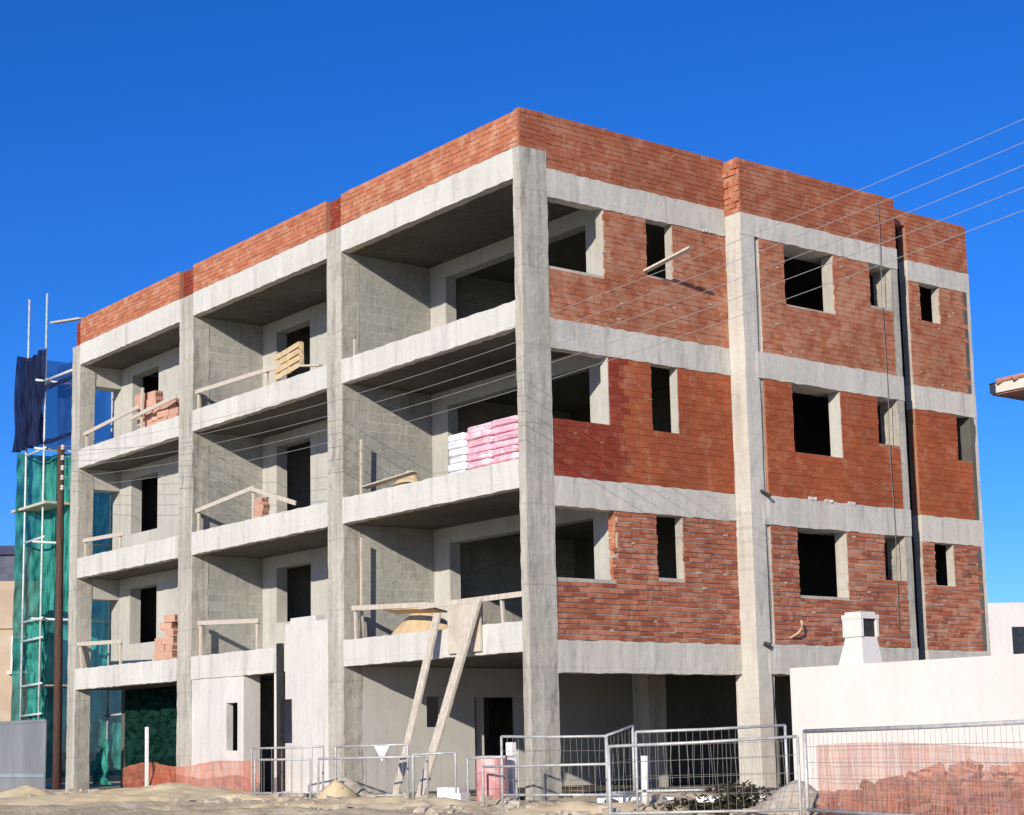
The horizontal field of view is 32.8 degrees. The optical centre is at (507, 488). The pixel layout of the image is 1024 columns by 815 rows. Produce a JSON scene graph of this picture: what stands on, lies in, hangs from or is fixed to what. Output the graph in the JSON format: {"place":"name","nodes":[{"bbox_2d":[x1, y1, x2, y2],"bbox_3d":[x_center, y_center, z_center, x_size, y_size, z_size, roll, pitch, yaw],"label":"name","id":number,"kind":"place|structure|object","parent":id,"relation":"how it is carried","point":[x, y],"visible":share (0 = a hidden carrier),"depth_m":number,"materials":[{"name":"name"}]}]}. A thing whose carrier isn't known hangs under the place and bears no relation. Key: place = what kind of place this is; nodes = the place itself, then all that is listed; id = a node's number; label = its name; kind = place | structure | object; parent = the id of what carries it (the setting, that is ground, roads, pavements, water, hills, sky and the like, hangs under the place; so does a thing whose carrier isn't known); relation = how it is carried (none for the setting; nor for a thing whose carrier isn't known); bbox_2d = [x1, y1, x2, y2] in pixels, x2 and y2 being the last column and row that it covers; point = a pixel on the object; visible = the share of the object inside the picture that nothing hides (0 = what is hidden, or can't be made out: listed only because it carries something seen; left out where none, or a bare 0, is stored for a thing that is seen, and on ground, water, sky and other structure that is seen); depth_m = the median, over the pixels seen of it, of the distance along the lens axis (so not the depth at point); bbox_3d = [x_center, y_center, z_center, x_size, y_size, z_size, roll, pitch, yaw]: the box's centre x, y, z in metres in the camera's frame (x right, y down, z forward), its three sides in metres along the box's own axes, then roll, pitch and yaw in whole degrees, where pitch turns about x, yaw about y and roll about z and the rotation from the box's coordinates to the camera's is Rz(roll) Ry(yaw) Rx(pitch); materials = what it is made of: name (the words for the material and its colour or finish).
{"place":"outdoors","nodes":[
{"label":"outdoors","id":0,"kind":"place"},
{"bbox_2d":[0,781,826,814],"bbox_3d":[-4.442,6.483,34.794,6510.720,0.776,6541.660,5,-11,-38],"label":"ground","id":1,"kind":"structure","parent":0,"point":[166,808],"depth_m":29.56,"materials":[{"name":"gravel"}]},
{"bbox_2d":[0,546,14,721],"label":"beige house","id":2,"kind":"structure","parent":1,"relation":"on","point":[7,558],"depth_m":69.93,"materials":[{"name":"paint"}]},
{"bbox_2d":[0,719,46,789],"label":"hoarding panel","id":3,"kind":"object","parent":1,"relation":"on","point":[22,752],"visible":0.89,"depth_m":48.25,"materials":[{"name":"metal"}]},
{"bbox_2d":[0,785,52,797],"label":"sand heap","id":4,"kind":"object","parent":1,"relation":"on","point":[23,791],"visible":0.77,"depth_m":38.84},
{"bbox_2d":[52,445,64,789],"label":"utility pole","id":5,"kind":"object","parent":1,"relation":"on","point":[57,727],"visible":0.98,"depth_m":47.66,"materials":[{"name":"brown wood"}]},
{"bbox_2d":[60,210,1022,487],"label":"overhead cable","id":6,"kind":"object","parent":5,"relation":"attached to","point":[620,356],"visible":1,"depth_m":27.19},
{"bbox_2d":[60,165,1023,467],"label":"overhead cable","id":7,"kind":"object","parent":5,"relation":"attached to","point":[594,331],"visible":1,"depth_m":27.54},
{"bbox_2d":[60,142,1023,457],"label":"overhead cable","id":8,"kind":"object","parent":5,"relation":"attached to","point":[620,304],"visible":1,"depth_m":27.22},
{"bbox_2d":[60,187,1023,477],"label":"overhead cable","id":9,"kind":"object","parent":5,"relation":"attached to","point":[608,343],"visible":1,"depth_m":27.29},
{"bbox_2d":[65,119,1022,446],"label":"overhead cable","id":10,"kind":"object","parent":5,"relation":"attached to","point":[613,289],"visible":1,"depth_m":27.42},
{"bbox_2d":[11,294,120,776],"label":"scaffold","id":11,"kind":"object","parent":1,"relation":"on","point":[43,506],"visible":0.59,"depth_m":50.29,"materials":[{"name":"metal"}]},
{"bbox_2d":[12,348,45,452],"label":"debris net","id":12,"kind":"object","parent":11,"relation":"attached to","point":[31,404],"visible":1,"depth_m":50.74,"materials":[{"name":"fabric"}]},
{"bbox_2d":[26,614,46,719],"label":"debris net","id":13,"kind":"object","parent":11,"relation":"attached to","point":[32,652],"visible":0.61,"depth_m":49.81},
{"bbox_2d":[39,454,70,615],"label":"debris net","id":14,"kind":"object","parent":11,"relation":"attached to","point":[49,562],"visible":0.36,"depth_m":50.52,"materials":[{"name":"fabric"}]},
{"bbox_2d":[42,431,71,443],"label":"debris net","id":15,"kind":"object","parent":11,"relation":"attached to","point":[52,440],"visible":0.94,"depth_m":49.28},
{"bbox_2d":[43,375,71,389],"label":"debris net","id":16,"kind":"object","parent":11,"relation":"attached to","point":[55,384],"visible":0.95,"depth_m":49.54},
{"bbox_2d":[57,361,72,444],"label":"debris net","id":17,"kind":"object","parent":11,"relation":"attached to","point":[64,410],"visible":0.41,"depth_m":50.24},
{"bbox_2d":[11,453,156,783],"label":"debris net","id":18,"kind":"object","parent":11,"relation":"attached to","point":[99,632],"visible":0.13,"depth_m":51.09,"materials":[{"name":"fabric"}]},
{"bbox_2d":[18,357,157,449],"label":"debris net","id":19,"kind":"object","parent":11,"relation":"attached to","point":[102,411],"visible":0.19,"depth_m":52.05,"materials":[{"name":"fabric"}]},
{"bbox_2d":[89,739,110,784],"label":"debris net","id":20,"kind":"object","parent":11,"relation":"attached to","point":[99,767],"visible":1,"depth_m":47.31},
{"bbox_2d":[0,792,152,805],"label":"sand bank","id":21,"kind":"structure","parent":1,"relation":"on","point":[75,799],"depth_m":33.84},
{"bbox_2d":[145,727,148,785],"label":"timber stake","id":22,"kind":"object","parent":1,"relation":"on","point":[146,756],"visible":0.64,"depth_m":41.46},
{"bbox_2d":[91,782,275,802],"bbox_3d":[-6.951,6.205,35.440,3.745,0.438,7.029,5,-11,-38],"label":"sand heap","id":23,"kind":"object","parent":1,"relation":"on","point":[166,792],"visible":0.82,"depth_m":34.37,"materials":[{"name":"sand"}]},
{"bbox_2d":[122,760,259,791],"bbox_3d":[-7.405,6.659,39.933,0.202,0.833,7.421,4,-10,-33],"label":"safety net","id":24,"kind":"object","parent":1,"relation":"on","point":[135,772],"visible":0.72,"depth_m":39.22,"materials":[{"name":"plastic"}]},
{"bbox_2d":[276,643,283,791],"bbox_3d":[-4.980,5.099,38.056,0.100,3.421,0.180,5,-11,-38],"label":"steel post","id":25,"kind":"object","parent":1,"relation":"on","point":[280,691],"visible":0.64,"depth_m":38.05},
{"bbox_2d":[254,758,311,798],"bbox_3d":[-4.340,5.686,33.452,1.605,0.981,0.500,-8,-11,39],"label":"crowd barrier","id":26,"kind":"object","parent":1,"relation":"on","point":[286,759],"visible":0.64,"depth_m":33.43,"materials":[{"name":"grey metal"}]},
{"bbox_2d":[251,746,323,794],"bbox_3d":[-4.376,5.662,34.421,1.897,1.111,0.500,-7,-10,33],"label":"crowd barrier","id":27,"kind":"object","parent":1,"relation":"on","point":[271,748],"visible":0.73,"depth_m":34.52,"materials":[{"name":"grey metal"}]},
{"bbox_2d":[317,780,357,798],"bbox_3d":[-3.134,5.588,31.968,0.876,0.468,0.987,5,-11,-38],"label":"sand heap","id":28,"kind":"object","parent":1,"relation":"on","point":[335,788],"visible":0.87,"depth_m":31.75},
{"bbox_2d":[313,777,371,798],"bbox_3d":[-3.310,5.942,34.383,1.006,0.480,1.849,5,-11,-38],"label":"spoil heap","id":29,"kind":"object","parent":1,"relation":"on","point":[355,787],"visible":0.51,"depth_m":34.12,"materials":[{"name":"sand"}]},
{"bbox_2d":[335,743,408,797],"bbox_3d":[-2.543,5.347,32.418,1.803,1.161,0.500,-7,-10,35],"label":"crowd barrier","id":30,"kind":"object","parent":1,"relation":"on","point":[373,745],"visible":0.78,"depth_m":32.28,"materials":[{"name":"grey metal"}]},
{"bbox_2d":[374,746,389,760],"bbox_3d":[-2.321,4.893,32.102,0.360,0.280,0.019,-7,-10,35],"label":"triangle plate","id":31,"kind":"object","parent":30,"relation":"hanging from","point":[381,750],"visible":1,"depth_m":32.10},
{"bbox_2d":[317,755,428,796],"bbox_3d":[-2.457,5.352,31.460,2.317,1.011,0.500,-5,-9,25],"label":"crowd barrier","id":32,"kind":"object","parent":1,"relation":"on","point":[377,757],"visible":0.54,"depth_m":31.42,"materials":[{"name":"grey metal"}]},
{"bbox_2d":[248,797,506,809],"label":"sand bank","id":33,"kind":"structure","parent":1,"relation":"on","point":[386,803],"depth_m":29.30,"materials":[{"name":"sand"}]},
{"bbox_2d":[392,613,441,796],"bbox_3d":[-1.747,4.154,33.212,1.010,3.588,0.205,2,-9,-18],"label":"leaning plank","id":34,"kind":"object","parent":1,"relation":"on","point":[422,679],"visible":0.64,"depth_m":33.22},
{"bbox_2d":[412,751,456,797],"bbox_3d":[-1.289,5.164,30.542,0.836,1.071,0.500,-3,-9,15],"label":"crowd barrier","id":35,"kind":"object","parent":1,"relation":"on","point":[440,753],"visible":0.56,"depth_m":30.56,"materials":[{"name":"grey metal"}]},
{"bbox_2d":[415,597,481,797],"bbox_3d":[-1.109,3.948,32.516,1.445,3.812,0.188,-4,-9,18],"label":"leaning plank","id":36,"kind":"object","parent":1,"relation":"on","point":[455,675],"visible":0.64,"depth_m":32.48,"materials":[{"name":"wood"}]},
{"bbox_2d":[437,787,466,797],"bbox_3d":[-0.989,5.436,30.881,0.450,0.270,0.300,-6,-10,29],"label":"white block","id":37,"kind":"object","parent":1,"relation":"on","point":[445,790],"depth_m":30.79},
{"bbox_2d":[447,793,469,800],"bbox_3d":[-0.856,5.393,30.224,0.300,0.207,0.299,-7,-10,34],"label":"white block","id":38,"kind":"object","parent":1,"relation":"on","point":[461,796],"depth_m":30.12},
{"bbox_2d":[476,755,507,800],"bbox_3d":[-0.281,5.204,31.027,0.584,0.872,0.584,5,-11,-38],"label":"oil drum","id":39,"kind":"object","parent":1,"relation":"on","point":[492,779],"visible":0.53,"depth_m":30.80,"materials":[{"name":"metal"}]},
{"bbox_2d":[466,755,517,802],"bbox_3d":[-0.268,5.053,29.748,0.989,0.961,0.500,-5,-9,27],"label":"crowd barrier","id":40,"kind":"object","parent":1,"relation":"on","point":[494,757],"visible":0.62,"depth_m":29.77,"materials":[{"name":"grey metal"}]},
{"bbox_2d":[506,742,515,797],"bbox_3d":[0.067,5.147,31.438,0.080,1.110,0.200,5,-11,-38],"label":"white upright board","id":41,"kind":"object","parent":1,"relation":"on","point":[510,749],"visible":0.57,"depth_m":31.40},
{"bbox_2d":[65,107,990,799],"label":"unfinished apartment block","id":42,"kind":"structure","parent":1,"relation":"on","point":[695,527],"depth_m":37.33,"materials":[{"name":"grey concrete"}]},
{"bbox_2d":[77,639,121,667],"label":"timber guard rail","id":43,"kind":"object","parent":42,"relation":"on","point":[81,644],"visible":1,"depth_m":45.85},
{"bbox_2d":[82,531,123,556],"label":"timber guard rail","id":44,"kind":"object","parent":42,"relation":"on","point":[86,540],"visible":1,"depth_m":46.18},
{"bbox_2d":[84,388,176,446],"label":"timber guard rail","id":45,"kind":"object","parent":42,"relation":"on","point":[132,417],"visible":1,"depth_m":45.09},
{"bbox_2d":[124,687,176,786],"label":"debris net","id":46,"kind":"object","parent":42,"relation":"hanging from","point":[154,711],"visible":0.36,"depth_m":46.34,"materials":[{"name":"fabric"}]},
{"bbox_2d":[163,651,176,658],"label":"hollow brick","id":47,"kind":"object","parent":42,"relation":"on","point":[169,654],"visible":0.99,"depth_m":42.54,"materials":[{"name":"brick"}]},
{"bbox_2d":[165,644,176,651],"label":"hollow brick","id":48,"kind":"object","parent":47,"relation":"on","point":[170,647],"visible":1,"depth_m":42.50,"materials":[{"name":"brick"}]},
{"bbox_2d":[163,636,176,644],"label":"hollow brick","id":49,"kind":"object","parent":48,"relation":"on","point":[170,640],"visible":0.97,"depth_m":42.60,"materials":[{"name":"brick"}]},
{"bbox_2d":[164,629,177,636],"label":"hollow brick","id":50,"kind":"object","parent":49,"relation":"on","point":[170,632],"visible":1,"depth_m":42.59,"materials":[{"name":"brick"}]},
{"bbox_2d":[160,622,177,630],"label":"hollow brick","id":51,"kind":"object","parent":50,"relation":"on","point":[168,625],"visible":0.98,"depth_m":42.80,"materials":[{"name":"brick"}]},
{"bbox_2d":[164,614,177,622],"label":"hollow brick","id":52,"kind":"object","parent":51,"relation":"on","point":[171,618],"visible":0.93,"depth_m":42.65,"materials":[{"name":"brick"}]},
{"bbox_2d":[197,618,259,655],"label":"timber guard rail","id":53,"kind":"object","parent":42,"relation":"on","point":[232,621],"visible":1,"depth_m":40.46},
{"bbox_2d":[195,363,280,408],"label":"timber guard rail","id":54,"kind":"object","parent":42,"relation":"on","point":[236,379],"visible":1,"depth_m":40.90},
{"bbox_2d":[195,485,295,530],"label":"timber guard rail","id":55,"kind":"object","parent":42,"relation":"on","point":[253,489],"visible":1,"depth_m":40.13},
{"bbox_2d":[273,341,303,380],"bbox_3d":[-4.949,-2.876,39.238,0.252,0.792,1.267,6,-11,-40],"label":"timber pallet","id":56,"kind":"object","parent":42,"relation":"on","point":[288,357],"visible":1,"depth_m":39.14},
{"bbox_2d":[360,439,362,493],"bbox_3d":[-3.106,-0.308,36.867,0.050,1.501,0.070,5,-11,-38],"label":"timber prop","id":57,"kind":"object","parent":42,"relation":"on","point":[361,464],"visible":0.64,"depth_m":36.87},
{"bbox_2d":[360,537,363,638],"bbox_3d":[-3.068,2.217,36.513,0.050,2.400,0.070,5,-11,-38],"label":"timber prop","id":58,"kind":"object","parent":42,"relation":"on","point":[361,592],"visible":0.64,"depth_m":36.51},
{"bbox_2d":[392,470,419,486],"bbox_3d":[-2.041,-0.022,36.136,0.912,0.740,1.795,5,-11,-38],"label":"sand heap","id":59,"kind":"object","parent":42,"relation":"on","point":[408,479],"visible":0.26,"depth_m":35.94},
{"bbox_2d":[361,470,418,488],"bbox_3d":[-2.452,-0.185,35.963,0.143,0.127,2.003,5,-10,-36],"label":"timber offcut","id":60,"kind":"object","parent":59,"relation":"on","point":[391,479],"visible":1,"depth_m":35.89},
{"bbox_2d":[391,613,447,634],"bbox_3d":[-1.656,2.815,35.348,1.120,0.883,2.942,5,-11,-38],"label":"sand heap","id":61,"kind":"object","parent":42,"relation":"on","point":[418,622],"visible":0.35,"depth_m":35.17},
{"bbox_2d":[382,607,446,613],"bbox_3d":[-1.870,2.439,34.810,0.349,0.198,1.856,5,-10,-36],"label":"sheet offcut","id":62,"kind":"object","parent":61,"relation":"on","point":[411,610],"visible":0.86,"depth_m":34.74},
{"bbox_2d":[351,591,521,638],"bbox_3d":[-1.472,2.502,34.014,0.130,0.852,5.768,5,-11,-38],"label":"timber guard rail","id":63,"kind":"object","parent":42,"relation":"on","point":[427,605],"visible":1,"depth_m":33.91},
{"bbox_2d":[448,462,469,472],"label":"cement bag","id":64,"kind":"object","parent":42,"relation":"on","point":[457,467],"visible":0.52,"depth_m":33.88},
{"bbox_2d":[450,455,467,463],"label":"cement bag","id":65,"kind":"object","parent":64,"relation":"on","point":[458,459],"visible":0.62,"depth_m":33.87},
{"bbox_2d":[449,447,469,457],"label":"cement bag","id":66,"kind":"object","parent":65,"relation":"on","point":[457,452],"visible":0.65,"depth_m":33.95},
{"bbox_2d":[448,440,468,449],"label":"cement bag","id":67,"kind":"object","parent":66,"relation":"on","point":[457,444],"visible":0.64,"depth_m":33.97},
{"bbox_2d":[448,432,467,442],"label":"cement bag","id":68,"kind":"object","parent":67,"relation":"on","point":[457,437],"visible":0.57,"depth_m":34.01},
{"bbox_2d":[447,603,481,653],"bbox_3d":[-0.821,2.647,32.985,0.045,0.920,1.030,5,-11,-38],"label":"loading board","id":69,"kind":"object","parent":42,"relation":"hanging from","point":[457,615],"visible":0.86,"depth_m":33.07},
{"bbox_2d":[467,458,493,469],"bbox_3d":[-0.397,-0.466,33.553,0.500,0.148,0.823,5,-10,-36],"label":"cement bag","id":70,"kind":"object","parent":42,"relation":"on","point":[479,463],"visible":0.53,"depth_m":33.33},
{"bbox_2d":[467,450,493,461],"bbox_3d":[-0.378,-0.614,33.541,0.500,0.158,0.868,6,-11,-40],"label":"cement bag","id":71,"kind":"object","parent":70,"relation":"on","point":[478,456],"visible":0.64,"depth_m":33.36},
{"bbox_2d":[467,444,493,454],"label":"cement bag","id":72,"kind":"object","parent":71,"relation":"on","point":[482,448],"visible":0.54,"depth_m":33.40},
{"bbox_2d":[467,436,494,447],"bbox_3d":[-0.378,-0.884,33.611,0.500,0.155,0.897,5,-10,-35],"label":"cement bag","id":73,"kind":"object","parent":72,"relation":"on","point":[480,442],"visible":0.57,"depth_m":33.39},
{"bbox_2d":[465,429,494,440],"bbox_3d":[-0.425,-1.024,33.608,0.500,0.152,0.860,5,-10,-35],"label":"cement bag","id":74,"kind":"object","parent":73,"relation":"on","point":[478,435],"visible":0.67,"depth_m":33.39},
{"bbox_2d":[467,422,493,433],"bbox_3d":[-0.364,-1.159,33.674,0.501,0.158,0.906,5,-11,-38],"label":"cement bag","id":75,"kind":"object","parent":74,"relation":"on","point":[472,429],"visible":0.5,"depth_m":33.50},
{"bbox_2d":[493,452,518,462],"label":"cement bag","id":76,"kind":"object","parent":42,"relation":"on","point":[506,457],"visible":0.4,"depth_m":32.72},
{"bbox_2d":[492,445,518,456],"bbox_3d":[0.095,-0.704,32.940,0.501,0.144,0.846,5,-10,-35],"label":"cement bag","id":77,"kind":"object","parent":76,"relation":"on","point":[505,450],"visible":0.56,"depth_m":32.72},
{"bbox_2d":[492,438,518,449],"bbox_3d":[0.127,-0.841,32.977,0.501,0.144,0.904,6,-11,-41],"label":"cement bag","id":78,"kind":"object","parent":77,"relation":"on","point":[502,444],"visible":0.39,"depth_m":32.82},
{"bbox_2d":[493,430,517,441],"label":"cement bag","id":79,"kind":"object","parent":78,"relation":"on","point":[506,436],"visible":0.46,"depth_m":32.81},
{"bbox_2d":[492,423,517,434],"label":"cement bag","id":80,"kind":"object","parent":79,"relation":"on","point":[504,429],"visible":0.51,"depth_m":32.85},
{"bbox_2d":[491,415,517,427],"bbox_3d":[0.100,-1.263,32.999,0.500,0.150,0.871,6,-11,-39],"label":"cement bag","id":81,"kind":"object","parent":80,"relation":"on","point":[504,421],"visible":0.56,"depth_m":32.81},
{"bbox_2d":[643,246,691,272],"bbox_3d":[2.994,-4.446,34.362,1.319,0.513,0.160,-5,-9,23],"label":"plank","id":82,"kind":"object","parent":42,"relation":"on","point":[668,259],"visible":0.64,"depth_m":34.27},
{"bbox_2d":[877,199,899,629],"bbox_3d":[8.269,-1.701,37.749,0.056,9.540,0.014,5,-11,-38],"label":"hanging cable","id":83,"kind":"object","parent":42,"relation":"hanging from","point":[888,415],"visible":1,"depth_m":37.74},
{"bbox_2d":[482,763,608,808],"bbox_3d":[0.590,4.910,28.233,2.619,0.891,0.500,-8,-11,38],"label":"crowd barrier","id":84,"kind":"object","parent":1,"relation":"on","point":[536,765],"visible":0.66,"depth_m":28.32,"materials":[{"name":"grey metal"}]},
{"bbox_2d":[500,735,606,803],"bbox_3d":[0.761,4.691,28.942,2.039,1.202,0.044,-6,-10,30],"label":"fence","id":85,"kind":"object","parent":1,"relation":"on","point":[535,737],"visible":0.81,"depth_m":29.01,"materials":[{"name":"grey metal"}]},
{"bbox_2d":[498,801,672,814],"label":"sand bank","id":86,"kind":"structure","parent":1,"relation":"on","point":[570,807],"depth_m":26.94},
{"bbox_2d":[605,724,635,795],"bbox_3d":[1.869,4.564,28.776,0.050,1.322,0.880,-7,-10,34],"label":"fence","id":87,"kind":"object","parent":1,"relation":"on","point":[631,726],"visible":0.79,"depth_m":28.89,"materials":[{"name":"grey metal"}]},
{"bbox_2d":[597,794,649,802],"bbox_3d":[1.949,5.248,29.310,0.900,0.192,0.297,-8,-11,40],"label":"white block","id":88,"kind":"object","parent":1,"relation":"on","point":[601,799],"depth_m":29.18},
{"bbox_2d":[641,756,648,803],"bbox_3d":[2.211,4.715,28.051,0.120,0.803,0.134,5,-11,-38],"label":"marker post","id":89,"kind":"object","parent":1,"relation":"on","point":[644,783],"visible":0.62,"depth_m":28.01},
{"bbox_2d":[652,796,716,813],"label":"weed clump","id":90,"kind":"object","parent":1,"relation":"on","point":[689,803],"visible":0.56,"depth_m":26.69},
{"bbox_2d":[607,735,801,814],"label":"fence","id":91,"kind":"object","parent":1,"relation":"on","point":[792,809],"visible":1,"depth_m":25.16,"materials":[{"name":"grey metal"}]},
{"bbox_2d":[634,724,788,807],"bbox_3d":[3.185,4.342,27.095,2.430,1.302,0.044,0,-8,-7],"label":"fence","id":92,"kind":"object","parent":1,"relation":"on","point":[638,791],"visible":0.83,"depth_m":27.11,"materials":[{"name":"grey metal"}]},
{"bbox_2d":[687,779,772,814],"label":"weed clump","id":93,"kind":"object","parent":1,"relation":"on","point":[729,801],"visible":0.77,"depth_m":26.52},
{"bbox_2d":[749,780,819,814],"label":"spoil heap","id":94,"kind":"object","parent":1,"relation":"on","point":[776,798],"visible":0.62,"depth_m":25.93,"materials":[{"name":"soil"}]},
{"bbox_2d":[790,611,1023,790],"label":"white house","id":95,"kind":"structure","parent":1,"relation":"on","point":[861,684],"depth_m":29.41,"materials":[{"name":"paint"}]},
{"bbox_2d":[802,719,1023,814],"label":"fence","id":96,"kind":"object","parent":1,"relation":"on","point":[905,727],"visible":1,"depth_m":23.16,"materials":[{"name":"grey metal"}]},
{"bbox_2d":[816,742,1023,814],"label":"safety net","id":97,"kind":"object","parent":96,"relation":"attached to","point":[848,783],"visible":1,"depth_m":22.91,"materials":[{"name":"plastic"}]},
{"bbox_2d":[882,772,1021,814],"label":"brick spoil","id":98,"kind":"object","parent":1,"relation":"on","point":[977,799],"visible":0.1,"depth_m":23.55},
{"bbox_2d":[975,777,1008,793],"bbox_3d":[6.464,3.962,23.177,0.378,0.150,0.180,-16,-6,39],"label":"hollow brick","id":99,"kind":"object","parent":98,"relation":"on","point":[981,786],"visible":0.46,"depth_m":23.12,"materials":[{"name":"brick"}]},
{"bbox_2d":[988,602,1023,655],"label":"white house","id":100,"kind":"structure","parent":1,"relation":"on","point":[1006,625],"depth_m":93.19,"materials":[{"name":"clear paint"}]},
{"bbox_2d":[1009,627,1023,654],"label":"window","id":101,"kind":"structure","parent":100,"relation":"in","point":[1017,632],"depth_m":93.10,"materials":[{"name":"black glass"}]},
{"bbox_2d":[988,373,1023,400],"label":"tiled house","id":102,"kind":"structure","parent":1,"relation":"on","point":[1011,387],"depth_m":44.47,"materials":[{"name":"white paint"}]},
{"bbox_2d":[0,0,1023,602],"label":"sky","id":103,"kind":"structure","parent":0,"point":[142,142],"materials":[{"name":"blue"}]},
{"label":"hollow brick","id":104,"kind":"object","parent":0,"visible":0},
{"bbox_2d":[145,414,152,423],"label":"hollow brick","id":105,"kind":"object","parent":104,"relation":"on","point":[148,419],"visible":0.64,"depth_m":45.06,"materials":[{"name":"brick"}]},
{"bbox_2d":[143,406,153,415],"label":"hollow brick","id":106,"kind":"object","parent":105,"relation":"on","point":[148,413],"visible":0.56,"depth_m":44.99,"materials":[{"name":"brick"}]},
{"bbox_2d":[145,398,162,407],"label":"hollow brick","id":107,"kind":"object","parent":106,"relation":"on","point":[151,402],"visible":0.67,"depth_m":44.98,"materials":[{"name":"brick"}]},
{"bbox_2d":[146,390,162,399],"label":"hollow brick","id":108,"kind":"object","parent":107,"relation":"on","point":[154,394],"visible":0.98,"depth_m":45.03,"materials":[{"name":"brick"}]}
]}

